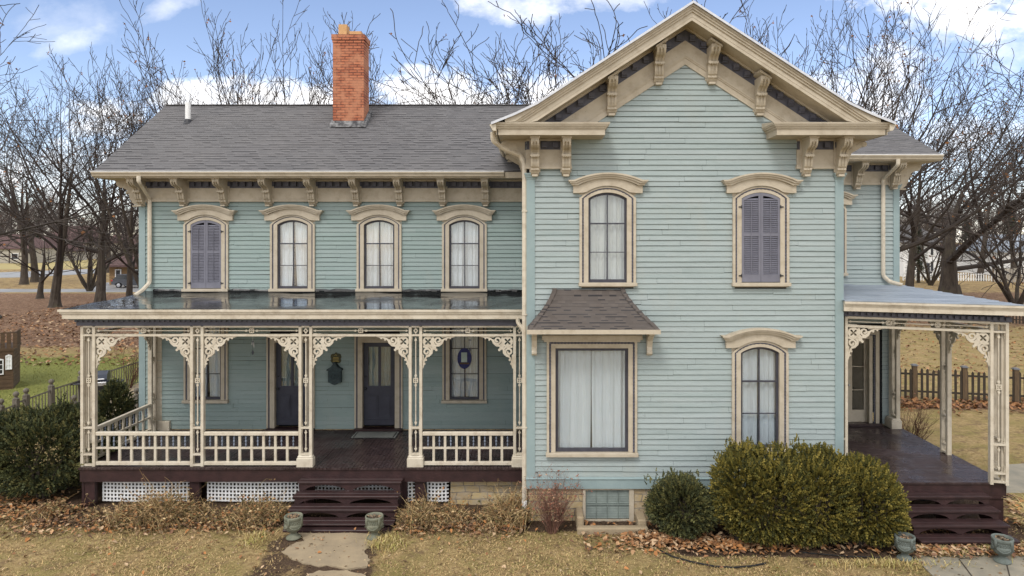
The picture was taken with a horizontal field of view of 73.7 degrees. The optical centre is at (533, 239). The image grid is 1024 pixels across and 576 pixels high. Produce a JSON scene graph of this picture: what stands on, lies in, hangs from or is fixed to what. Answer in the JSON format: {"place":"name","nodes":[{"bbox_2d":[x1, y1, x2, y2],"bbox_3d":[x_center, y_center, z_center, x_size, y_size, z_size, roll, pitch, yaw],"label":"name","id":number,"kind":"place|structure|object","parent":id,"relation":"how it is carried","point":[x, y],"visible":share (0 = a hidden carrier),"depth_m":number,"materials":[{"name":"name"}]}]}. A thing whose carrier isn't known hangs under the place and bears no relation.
{"place":"outdoors","nodes":[
{"label":"outdoors","id":0,"kind":"place"},
{"bbox_2d":[0,234,56,262],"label":"house","id":1,"kind":"structure","parent":0,"point":[15,251],"depth_m":177.60,"materials":[{"name":"paint"}]},
{"bbox_2d":[11,253,18,259],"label":"window","id":2,"kind":"structure","parent":1,"relation":"in","point":[16,254],"depth_m":174.95,"materials":[{"name":"white paint"}]},
{"bbox_2d":[0,269,94,277],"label":"road","id":3,"kind":"structure","parent":0,"point":[9,275],"depth_m":121.45,"materials":[{"name":"grey asphalt"}]},
{"bbox_2d":[0,260,96,269],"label":"lawn","id":4,"kind":"structure","parent":0,"point":[6,266],"depth_m":159.83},
{"bbox_2d":[39,236,86,260],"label":"house","id":5,"kind":"structure","parent":4,"relation":"on","point":[54,243],"depth_m":197.70,"materials":[{"name":"paint"}]},
{"bbox_2d":[0,289,138,291],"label":"road","id":6,"kind":"structure","parent":0,"point":[62,290],"depth_m":80.84,"materials":[{"name":"grey asphalt"}]},
{"bbox_2d":[94,282,138,288],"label":"driveway","id":7,"kind":"structure","parent":0,"point":[114,286],"depth_m":85.80,"materials":[{"name":"concrete"}]},
{"bbox_2d":[107,253,138,284],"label":"garage","id":8,"kind":"structure","parent":7,"relation":"on","point":[113,272],"depth_m":91.00,"materials":[{"name":"beige brick"}]},
{"bbox_2d":[115,269,120,276],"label":"window","id":9,"kind":"structure","parent":8,"relation":"in","point":[119,270],"depth_m":90.96,"materials":[{"name":"white paint"}]},
{"bbox_2d":[111,274,138,287],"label":"parked car","id":10,"kind":"object","parent":7,"relation":"on","point":[118,281],"visible":0.44,"depth_m":85.08,"materials":[{"name":"paint"}]},
{"bbox_2d":[110,383,138,419],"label":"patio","id":11,"kind":"structure","parent":0,"point":[134,386],"depth_m":27.45,"materials":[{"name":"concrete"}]},
{"bbox_2d":[71,370,124,393],"bbox_3d":[-15.663,5.360,24.539,1.600,1.260,0.628,0,0,-18],"label":"parked car","id":12,"kind":"object","parent":11,"relation":"on","point":[104,376],"visible":0.29,"depth_m":24.43,"materials":[{"name":"white metal"}]},
{"bbox_2d":[281,533,375,569],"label":"path","id":13,"kind":"structure","parent":0,"point":[332,542],"depth_m":13.15,"materials":[{"name":"concrete"}]},
{"bbox_2d":[365,512,383,540],"bbox_3d":[-3.193,5.752,13.710,0.376,0.456,0.376,0,0,0],"label":"garden urn","id":14,"kind":"object","parent":13,"relation":"on","point":[374,524],"visible":0.99,"depth_m":13.60,"materials":[{"name":"stone"}]},
{"bbox_2d":[306,570,365,575],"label":"path","id":15,"kind":"structure","parent":0,"point":[334,573],"depth_m":12.24,"materials":[{"name":"concrete"}]},
{"bbox_2d":[0,243,1023,575],"bbox_3d":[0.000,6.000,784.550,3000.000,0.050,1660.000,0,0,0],"label":"ground","id":16,"kind":"structure","parent":0,"point":[970,437],"depth_m":13.97,"materials":[{"name":"beige plant"}]},
{"bbox_2d":[0,398,15,412],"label":"wooden railing","id":17,"kind":"object","parent":16,"relation":"on","point":[2,407],"visible":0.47,"depth_m":20.54,"materials":[{"name":"grey wood"}]},
{"bbox_2d":[0,315,20,389],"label":"playhouse","id":18,"kind":"object","parent":16,"relation":"on","point":[9,364],"visible":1,"depth_m":27.43,"materials":[{"name":"brown wood"}]},
{"bbox_2d":[0,359,3,374],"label":"window","id":19,"kind":"structure","parent":18,"relation":"in","point":[1,360],"depth_m":27.29,"materials":[{"name":"white paint"}]},
{"bbox_2d":[5,354,11,369],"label":"window","id":20,"kind":"structure","parent":18,"relation":"in","point":[8,358],"depth_m":27.39,"materials":[{"name":"white paint"}]},
{"bbox_2d":[12,388,50,408],"bbox_3d":[-16.224,5.430,22.156,0.179,1.420,1.896,0,0,-5],"label":"wooden railing","id":21,"kind":"object","parent":16,"relation":"on","point":[25,400],"visible":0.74,"depth_m":21.74,"materials":[{"name":"grey wood"}]},
{"bbox_2d":[0,96,109,282],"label":"bare tree","id":22,"kind":"object","parent":16,"relation":"on","point":[34,264],"visible":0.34,"depth_m":96.94,"materials":[{"name":"brown plant"}]},
{"bbox_2d":[0,93,112,284],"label":"bare tree","id":23,"kind":"object","parent":16,"relation":"on","point":[24,278],"visible":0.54,"depth_m":91.09,"materials":[{"name":"brown plant"}]},
{"bbox_2d":[0,391,117,501],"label":"yew bush","id":24,"kind":"object","parent":16,"relation":"on","point":[22,473],"visible":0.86,"depth_m":15.46,"materials":[{"name":"green plant"}]},
{"bbox_2d":[0,121,135,272],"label":"bare tree","id":25,"kind":"object","parent":16,"relation":"on","point":[74,207],"visible":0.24,"depth_m":119.41,"materials":[{"name":"brown plant"}]},
{"bbox_2d":[0,200,136,298],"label":"tree","id":26,"kind":"object","parent":16,"relation":"on","point":[40,291],"visible":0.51,"depth_m":69.59,"materials":[{"name":"brown plant"}]},
{"bbox_2d":[0,3,138,273],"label":"bare tree","id":27,"kind":"object","parent":16,"relation":"on","point":[4,233],"visible":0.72,"depth_m":31.15,"materials":[{"name":"brown plant"}]},
{"bbox_2d":[0,488,139,534],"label":"withered perennials","id":28,"kind":"object","parent":16,"relation":"on","point":[43,515],"visible":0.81,"depth_m":14.68,"materials":[{"name":"plant"}]},
{"bbox_2d":[70,395,77,404],"bbox_3d":[-13.999,5.505,21.200,0.703,1.390,0.171,0,0,0],"label":"wooden railing","id":29,"kind":"object","parent":16,"relation":"on","point":[73,397],"visible":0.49,"depth_m":21.15,"materials":[{"name":"grey wood"}]},
{"bbox_2d":[17,188,138,290],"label":"tree","id":30,"kind":"object","parent":16,"relation":"on","point":[90,285],"visible":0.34,"depth_m":79.20,"materials":[{"name":"brown plant"}]},
{"bbox_2d":[0,43,171,307],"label":"bare tree","id":31,"kind":"object","parent":16,"relation":"on","point":[55,298],"visible":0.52,"depth_m":59.64,"materials":[{"name":"brown plant"}]},
{"bbox_2d":[52,226,119,258],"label":"house","id":32,"kind":"structure","parent":16,"relation":"on","point":[94,257],"depth_m":220.22,"materials":[{"name":"paint"}]},
{"bbox_2d":[48,361,138,406],"bbox_3d":[-16.357,5.410,25.807,0.180,1.420,5.587,0,0,-1],"label":"wooden railing","id":33,"kind":"object","parent":16,"relation":"on","point":[51,387],"visible":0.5,"depth_m":24.23,"materials":[{"name":"grey wood"}]},
{"bbox_2d":[0,53,203,302],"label":"bare tree","id":34,"kind":"object","parent":16,"relation":"on","point":[100,291],"visible":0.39,"depth_m":61.32,"materials":[{"name":"brown plant"}]},
{"bbox_2d":[64,68,167,295],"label":"bare tree","id":35,"kind":"object","parent":16,"relation":"on","point":[129,289],"visible":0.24,"depth_m":66.42,"materials":[{"name":"brown plant"}]},
{"bbox_2d":[98,377,139,446],"bbox_3d":[-11.547,4.897,18.679,1.503,2.336,1.498,0,0,25],"label":"yew bush","id":36,"kind":"object","parent":16,"relation":"on","point":[116,392],"visible":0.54,"depth_m":18.44,"materials":[{"name":"green plant"}]},
{"bbox_2d":[101,331,138,387],"bbox_3d":[-16.125,4.797,27.750,2.817,2.459,2.332,0,0,9],"label":"twig bush","id":37,"kind":"object","parent":16,"relation":"on","point":[133,375],"visible":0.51,"depth_m":27.66,"materials":[{"name":"brown plant"}]},
{"bbox_2d":[9,42,247,287],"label":"bare tree","id":38,"kind":"object","parent":16,"relation":"on","point":[130,265],"visible":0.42,"depth_m":56.39,"materials":[{"name":"brown plant"}]},
{"bbox_2d":[129,388,138,419],"bbox_3d":[-12.704,5.375,21.500,0.594,1.450,0.171,0,0,0],"label":"wooden railing","id":39,"kind":"object","parent":16,"relation":"on","point":[136,391],"visible":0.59,"depth_m":21.45,"materials":[{"name":"grey wood"}]},
{"bbox_2d":[95,469,290,538],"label":"withered perennials","id":40,"kind":"object","parent":16,"relation":"on","point":[165,509],"visible":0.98,"depth_m":14.38,"materials":[{"name":"plant"}]},
{"bbox_2d":[66,0,332,141],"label":"bare tree","id":41,"kind":"object","parent":16,"relation":"on","point":[159,86],"visible":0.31,"depth_m":43.65,"materials":[{"name":"brown plant"}]},
{"bbox_2d":[235,478,274,508],"bbox_3d":[-6.111,5.601,14.837,0.898,0.782,0.367,0,0,-44],"label":"dry stalk","id":42,"kind":"object","parent":16,"relation":"on","point":[252,495],"visible":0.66,"depth_m":14.78,"materials":[{"name":"plant"}]},
{"bbox_2d":[137,0,402,117],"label":"bare tree","id":43,"kind":"object","parent":16,"relation":"on","point":[275,91],"visible":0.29,"depth_m":47.07,"materials":[{"name":"brown plant"}]},
{"bbox_2d":[270,502,287,511],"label":"dry stalk","id":44,"kind":"object","parent":16,"relation":"on","point":[278,507],"visible":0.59,"depth_m":14.74,"materials":[{"name":"plant"}]},
{"bbox_2d":[284,512,302,540],"bbox_3d":[-4.816,5.750,13.710,0.383,0.460,0.383,0,0,0],"label":"garden urn","id":45,"kind":"object","parent":16,"relation":"on","point":[293,522],"visible":1,"depth_m":13.60,"materials":[{"name":"stone"}]},
{"bbox_2d":[284,54,425,103],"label":"bare tree","id":46,"kind":"object","parent":16,"relation":"on","point":[376,94],"visible":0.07,"depth_m":55.40,"materials":[{"name":"brown plant"}]},
{"bbox_2d":[385,68,466,103],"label":"bare tree","id":47,"kind":"object","parent":16,"relation":"on","point":[420,94],"visible":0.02,"depth_m":70.84,"materials":[{"name":"brown plant"}]},
{"bbox_2d":[258,1,601,103],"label":"bare tree","id":48,"kind":"object","parent":16,"relation":"on","point":[492,82],"visible":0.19,"depth_m":36.39,"materials":[{"name":"brown plant"}]},
{"bbox_2d":[449,495,472,516],"bbox_3d":[-1.591,5.787,14.827,0.540,0.410,0.339,0,0,0],"label":"dry stalk","id":49,"kind":"object","parent":16,"relation":"on","point":[461,504],"visible":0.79,"depth_m":14.83,"materials":[{"name":"plant"}]},
{"bbox_2d":[392,480,565,538],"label":"withered perennials","id":50,"kind":"object","parent":16,"relation":"on","point":[508,512],"visible":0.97,"depth_m":14.35,"materials":[{"name":"plant"}]},
{"bbox_2d":[0,302,1023,575],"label":"fallen leaves","id":51,"kind":"object","parent":16,"relation":"on","point":[664,538],"visible":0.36,"depth_m":13.91,"materials":[{"name":"brown plant"}]},
{"bbox_2d":[0,188,1023,242],"bbox_3d":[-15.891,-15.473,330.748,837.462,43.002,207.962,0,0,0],"label":"woods","id":52,"kind":"object","parent":16,"relation":"on","point":[14,227],"visible":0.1,"depth_m":283.96,"materials":[{"name":"brown plant"}]},
{"bbox_2d":[57,0,1023,546],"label":"house","id":53,"kind":"structure","parent":16,"relation":"on","point":[673,240],"depth_m":15.29,"materials":[{"name":"blue wood"}]},
{"bbox_2d":[171,204,237,291],"bbox_3d":[-8.776,0.227,18.407,1.690,2.346,0.565,0,0,0],"label":"window","id":54,"kind":"structure","parent":53,"relation":"in","point":[205,227],"depth_m":18.30,"materials":[{"name":"beige wood"}]},
{"bbox_2d":[182,328,228,402],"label":"window","id":55,"kind":"structure","parent":53,"relation":"in","point":[216,370],"depth_m":18.35,"materials":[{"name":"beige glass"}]},
{"bbox_2d":[265,336,314,430],"bbox_3d":[-6.505,3.820,18.415,1.290,2.560,0.490,0,0,0],"label":"door","id":56,"kind":"structure","parent":53,"relation":"in","point":[282,371],"depth_m":18.39,"materials":[{"name":"wood"}]},
{"bbox_2d":[259,204,323,291],"bbox_3d":[-6.455,0.227,18.407,1.690,2.346,0.565,0,0,0],"label":"window","id":57,"kind":"structure","parent":53,"relation":"in","point":[292,227],"depth_m":18.32,"materials":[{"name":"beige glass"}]},
{"bbox_2d":[326,361,342,384],"bbox_3d":[-5.301,3.562,18.235,0.410,0.615,0.165,0,0,0],"label":"mailbox","id":58,"kind":"object","parent":53,"relation":"attached to","point":[335,369],"visible":1,"depth_m":18.18,"materials":[{"name":"metal"}]},
{"bbox_2d":[330,353,340,362],"bbox_3d":[-5.294,3.155,18.303,0.290,0.290,0.030,0,0,0],"label":"wall plaque","id":59,"kind":"object","parent":53,"relation":"attached to","point":[336,357],"depth_m":18.30,"materials":[{"name":"yellow metal"}]},
{"bbox_2d":[350,432,399,437],"bbox_3d":[-4.125,5.088,17.830,1.190,0.014,0.600,0,0,0],"label":"door mat","id":60,"kind":"object","parent":53,"relation":"on","point":[375,434],"depth_m":17.76,"materials":[{"name":"grey fabric"}]},
{"bbox_2d":[346,204,410,291],"bbox_3d":[-4.134,0.227,18.407,1.690,2.346,0.565,0,0,0],"label":"window","id":61,"kind":"structure","parent":53,"relation":"in","point":[379,227],"depth_m":18.35,"materials":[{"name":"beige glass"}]},
{"bbox_2d":[354,336,402,430],"bbox_3d":[-4.148,3.820,18.415,1.290,2.560,0.490,0,0,0],"label":"door","id":62,"kind":"structure","parent":53,"relation":"in","point":[378,369],"depth_m":18.39,"materials":[{"name":"grey wood"}]},
{"bbox_2d":[432,204,495,291],"bbox_3d":[-1.848,0.227,18.407,1.690,2.346,0.565,0,0,0],"label":"window","id":63,"kind":"structure","parent":53,"relation":"in","point":[464,227],"depth_m":18.35,"materials":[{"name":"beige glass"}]},
{"bbox_2d":[441,328,486,402],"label":"window","id":64,"kind":"structure","parent":53,"relation":"in","point":[459,385],"depth_m":18.35,"materials":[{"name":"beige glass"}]},
{"bbox_2d":[457,348,471,368],"bbox_3d":[-1.850,3.179,18.335,0.380,0.560,0.020,0,0,0],"label":"suncatcher","id":65,"kind":"object","parent":64,"relation":"hanging from","point":[464,358],"visible":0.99,"depth_m":18.33,"materials":[{"name":"blue glass"}]},
{"bbox_2d":[542,335,642,456],"bbox_3d":[1.245,3.303,14.655,2.120,2.575,0.490,0,0,0],"label":"window","id":66,"kind":"structure","parent":53,"relation":"in","point":[592,379],"depth_m":14.66,"materials":[{"name":"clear glass"}]},
{"bbox_2d":[568,172,647,286],"bbox_3d":[1.580,-0.210,14.618,1.690,2.420,0.565,0,0,0],"label":"window","id":67,"kind":"structure","parent":53,"relation":"in","point":[607,202],"depth_m":14.56,"materials":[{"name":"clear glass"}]},
{"bbox_2d":[583,489,633,521],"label":"basement window","id":68,"kind":"structure","parent":53,"relation":"in","point":[608,505],"depth_m":14.60,"materials":[{"name":"glass"}]},
{"bbox_2d":[720,327,802,452],"bbox_3d":[4.820,3.194,14.618,1.690,2.662,0.565,0,0,0],"label":"window","id":69,"kind":"structure","parent":53,"relation":"in","point":[760,367],"depth_m":14.56,"materials":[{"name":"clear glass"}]},
{"bbox_2d":[721,172,802,286],"bbox_3d":[4.835,-0.210,14.618,1.690,2.420,0.565,0,0,0],"label":"window","id":70,"kind":"structure","parent":53,"relation":"in","point":[760,203],"depth_m":14.51,"materials":[{"name":"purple wood"}]},
{"bbox_2d":[844,191,857,275],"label":"window","id":71,"kind":"structure","parent":53,"relation":"in","point":[848,197],"depth_m":18.73,"materials":[{"name":"beige wood"}]},
{"bbox_2d":[848,331,882,426],"bbox_3d":[8.645,3.800,19.052,1.790,2.600,0.824,0,0,0],"label":"double door","id":72,"kind":"structure","parent":53,"relation":"in","point":[860,362],"depth_m":18.88,"materials":[{"name":"wood"}]},
{"bbox_2d":[1008,316,1023,323],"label":"picket fence","id":73,"kind":"object","parent":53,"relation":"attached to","point":[1016,319],"visible":0.23,"depth_m":48.81,"materials":[{"name":"brown wood"}]},
{"bbox_2d":[516,464,591,533],"bbox_3d":[0.424,5.289,14.076,1.484,1.470,1.456,0,0,-37],"label":"barberry bush","id":74,"kind":"object","parent":16,"relation":"on","point":[557,508],"visible":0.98,"depth_m":13.92,"materials":[{"name":"brown plant"}]},
{"bbox_2d":[575,508,647,534],"bbox_3d":[1.619,5.875,14.220,1.452,0.350,0.660,0,0,0],"label":"window well","id":75,"kind":"object","parent":16,"relation":"on","point":[641,521],"depth_m":13.96,"materials":[{"name":"concrete"}]},
{"bbox_2d":[389,0,852,103],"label":"bare tree","id":76,"kind":"object","parent":16,"relation":"on","point":[518,94],"visible":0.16,"depth_m":33.90,"materials":[{"name":"brown plant"}]},
{"bbox_2d":[642,466,720,539],"bbox_3d":[3.047,5.315,13.850,1.483,1.495,1.446,0,0,-40],"label":"yew bush","id":77,"kind":"object","parent":16,"relation":"on","point":[668,513],"visible":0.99,"depth_m":13.51,"materials":[{"name":"green plant"}]},
{"bbox_2d":[660,550,879,567],"bbox_3d":[4.477,5.978,12.806,4.090,0.033,0.709,0,0,0],"label":"garden edging","id":78,"kind":"object","parent":16,"relation":"on","point":[755,564],"visible":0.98,"depth_m":12.71,"materials":[{"name":"plastic"}]},
{"bbox_2d":[644,0,952,216],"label":"bare tree","id":79,"kind":"object","parent":16,"relation":"on","point":[884,51],"visible":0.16,"depth_m":50.80,"materials":[{"name":"brown plant"}]},
{"bbox_2d":[706,433,912,549],"bbox_3d":[5.419,4.943,13.446,3.835,2.222,1.780,0,0,0],"label":"yew bush","id":80,"kind":"object","parent":16,"relation":"on","point":[843,482],"visible":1,"depth_m":13.06,"materials":[{"name":"green plant"}]},
{"bbox_2d":[744,0,1021,247],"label":"bare tree","id":81,"kind":"object","parent":16,"relation":"on","point":[918,206],"visible":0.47,"depth_m":47.44,"materials":[{"name":"brown plant"}]},
{"bbox_2d":[771,0,1023,287],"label":"bare tree","id":82,"kind":"object","parent":16,"relation":"on","point":[927,238],"visible":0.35,"depth_m":46.57,"materials":[{"name":"brown plant"}]},
{"bbox_2d":[894,532,915,561],"bbox_3d":[6.967,5.759,12.800,0.375,0.441,0.375,0,0,0],"label":"garden urn","id":83,"kind":"object","parent":16,"relation":"on","point":[905,544],"visible":0.98,"depth_m":12.71,"materials":[{"name":"grey stone"}]},
{"bbox_2d":[816,34,1023,286],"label":"bare tree","id":84,"kind":"object","parent":16,"relation":"on","point":[910,272],"visible":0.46,"depth_m":65.69,"materials":[{"name":"brown plant"}]},
{"bbox_2d":[900,391,939,439],"bbox_3d":[10.786,5.130,19.146,1.492,1.788,1.560,0,0,-16],"label":"twig bush","id":85,"kind":"object","parent":16,"relation":"on","point":[918,422],"visible":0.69,"depth_m":19.05,"materials":[{"name":"brown plant"}]},
{"bbox_2d":[900,225,941,276],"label":"house","id":86,"kind":"structure","parent":16,"relation":"on","point":[904,264],"depth_m":112.00,"materials":[{"name":"white paint"}]},
{"bbox_2d":[903,271,994,280],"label":"picket fence","id":87,"kind":"object","parent":16,"relation":"on","point":[988,274],"visible":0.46,"depth_m":99.59,"materials":[{"name":"white paint"}]},
{"bbox_2d":[900,205,1001,285],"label":"tree","id":88,"kind":"object","parent":16,"relation":"on","point":[929,281],"visible":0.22,"depth_m":88.99,"materials":[{"name":"brown plant"}]},
{"bbox_2d":[900,61,1023,297],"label":"bare tree","id":89,"kind":"object","parent":16,"relation":"on","point":[948,283],"visible":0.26,"depth_m":71.06,"materials":[{"name":"brown plant"}]},
{"bbox_2d":[900,364,1023,402],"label":"picket fence","id":90,"kind":"object","parent":16,"relation":"on","point":[1016,378],"visible":0.59,"depth_m":25.40,"materials":[{"name":"brown wood"}]},
{"bbox_2d":[900,123,1023,244],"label":"bare tree","id":91,"kind":"object","parent":16,"relation":"on","point":[929,212],"visible":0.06,"depth_m":123.03,"materials":[{"name":"brown plant"}]},
{"bbox_2d":[916,30,1023,304],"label":"bare tree","id":92,"kind":"object","parent":16,"relation":"on","point":[1012,190],"visible":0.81,"depth_m":45.59,"materials":[{"name":"brown plant"}]},
{"bbox_2d":[923,183,1023,303],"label":"tree","id":93,"kind":"object","parent":16,"relation":"on","point":[1016,299],"visible":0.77,"depth_m":60.21,"materials":[{"name":"brown plant"}]},
{"bbox_2d":[925,109,1023,280],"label":"bare tree","id":94,"kind":"object","parent":16,"relation":"on","point":[979,270],"visible":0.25,"depth_m":99.33,"materials":[{"name":"brown plant"}]},
{"bbox_2d":[936,125,1023,276],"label":"bare tree","id":95,"kind":"object","parent":16,"relation":"on","point":[1011,254],"visible":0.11,"depth_m":112.06,"materials":[{"name":"brown plant"}]},
{"bbox_2d":[956,234,1023,274],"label":"house","id":96,"kind":"structure","parent":16,"relation":"on","point":[973,262],"depth_m":121.64,"materials":[{"name":"white paint"}]},
{"bbox_2d":[992,268,1023,281],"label":"board fence","id":97,"kind":"object","parent":16,"relation":"on","point":[1007,275],"visible":0.28,"depth_m":96.55,"materials":[{"name":"white wood"}]},
{"bbox_2d":[1004,491,1023,522],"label":"ornamental grass","id":98,"kind":"object","parent":16,"relation":"on","point":[1018,507],"depth_m":14.00,"materials":[{"name":"plant"}]},
{"bbox_2d":[0,0,1023,241],"label":"sky","id":99,"kind":"structure","parent":0,"point":[73,25],"materials":[{"name":"blue"}]},
{"bbox_2d":[903,223,932,282],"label":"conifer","id":100,"kind":"object","parent":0,"point":[920,262],"visible":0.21,"depth_m":95.56,"materials":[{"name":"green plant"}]},
{"bbox_2d":[961,219,969,241],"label":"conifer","id":101,"kind":"object","parent":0,"point":[965,232],"visible":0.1,"depth_m":139.75,"materials":[{"name":"green plant"}]},
{"bbox_2d":[910,546,1023,575],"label":"path","id":102,"kind":"structure","parent":0,"point":[982,567],"depth_m":12.51,"materials":[{"name":"grey concrete"}]},
{"bbox_2d":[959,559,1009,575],"bbox_3d":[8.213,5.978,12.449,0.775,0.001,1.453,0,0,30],"label":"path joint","id":103,"kind":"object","parent":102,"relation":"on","point":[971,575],"visible":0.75,"depth_m":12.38,"materials":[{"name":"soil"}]},
{"bbox_2d":[990,533,1014,564],"bbox_3d":[8.725,5.754,12.700,0.376,0.452,0.376,0,0,0],"label":"garden urn","id":104,"kind":"object","parent":102,"relation":"on","point":[1002,546],"visible":1,"depth_m":12.61,"materials":[{"name":"grey stone"}]},
{"bbox_2d":[1002,211,1019,232],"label":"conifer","id":105,"kind":"object","parent":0,"point":[1012,222],"visible":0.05,"depth_m":149.38,"materials":[{"name":"green plant"}]},
{"bbox_2d":[1006,463,1023,492],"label":"path","id":106,"kind":"structure","parent":0,"point":[1016,477],"depth_m":17.06,"materials":[{"name":"grey concrete"}]}
]}

